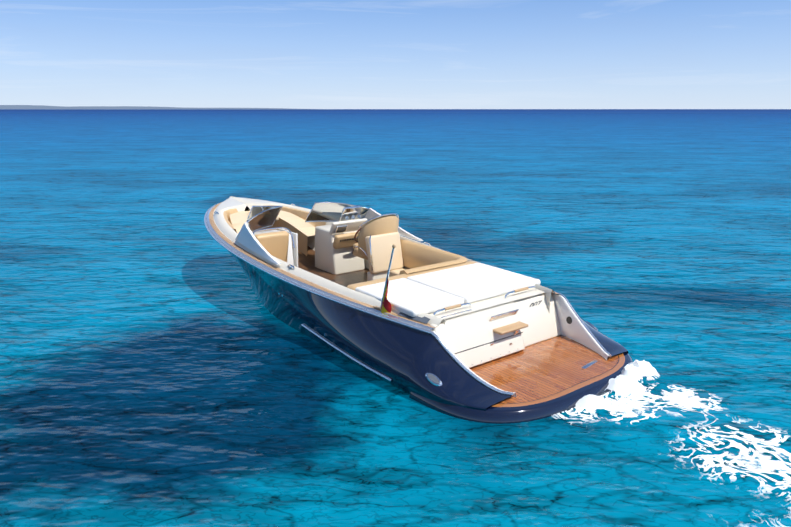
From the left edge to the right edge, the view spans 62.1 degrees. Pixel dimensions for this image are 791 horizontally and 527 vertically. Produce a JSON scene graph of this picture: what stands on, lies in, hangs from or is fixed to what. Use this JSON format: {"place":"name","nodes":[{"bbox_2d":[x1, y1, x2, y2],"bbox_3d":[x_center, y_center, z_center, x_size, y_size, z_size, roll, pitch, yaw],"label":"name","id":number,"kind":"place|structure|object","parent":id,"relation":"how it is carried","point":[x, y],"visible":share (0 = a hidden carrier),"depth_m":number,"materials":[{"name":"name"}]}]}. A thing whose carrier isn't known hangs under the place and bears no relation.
{"place":"outdoors","nodes":[
{"label":"outdoors","id":0,"kind":"place"},
{"bbox_2d":[0,105,287,108],"bbox_3d":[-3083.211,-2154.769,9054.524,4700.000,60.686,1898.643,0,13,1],"label":"distant land","id":1,"kind":"structure","parent":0,"point":[61,107],"depth_m":8791.18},
{"bbox_2d":[0,109,790,526],"bbox_3d":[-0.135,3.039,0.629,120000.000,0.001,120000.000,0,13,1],"label":"sea","id":2,"kind":"structure","parent":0,"point":[160,365],"depth_m":10.19,"materials":[{"name":"liquid"}]},
{"bbox_2d":[204,196,632,423],"bbox_3d":[-0.620,0.153,10.430,3.170,2.174,9.002,-10,19,-38],"label":"motorboat","id":3,"kind":"object","parent":2,"relation":"on","point":[375,293],"visible":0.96,"depth_m":8.38,"materials":[{"name":"paint"}]},
{"bbox_2d":[553,360,790,526],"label":"wake foam","id":4,"kind":"object","parent":2,"relation":"on","point":[625,383],"visible":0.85,"depth_m":6.76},
{"bbox_2d":[0,0,790,108],"label":"sky","id":5,"kind":"structure","parent":0,"point":[290,54],"materials":[{"name":"blue"}]}
]}

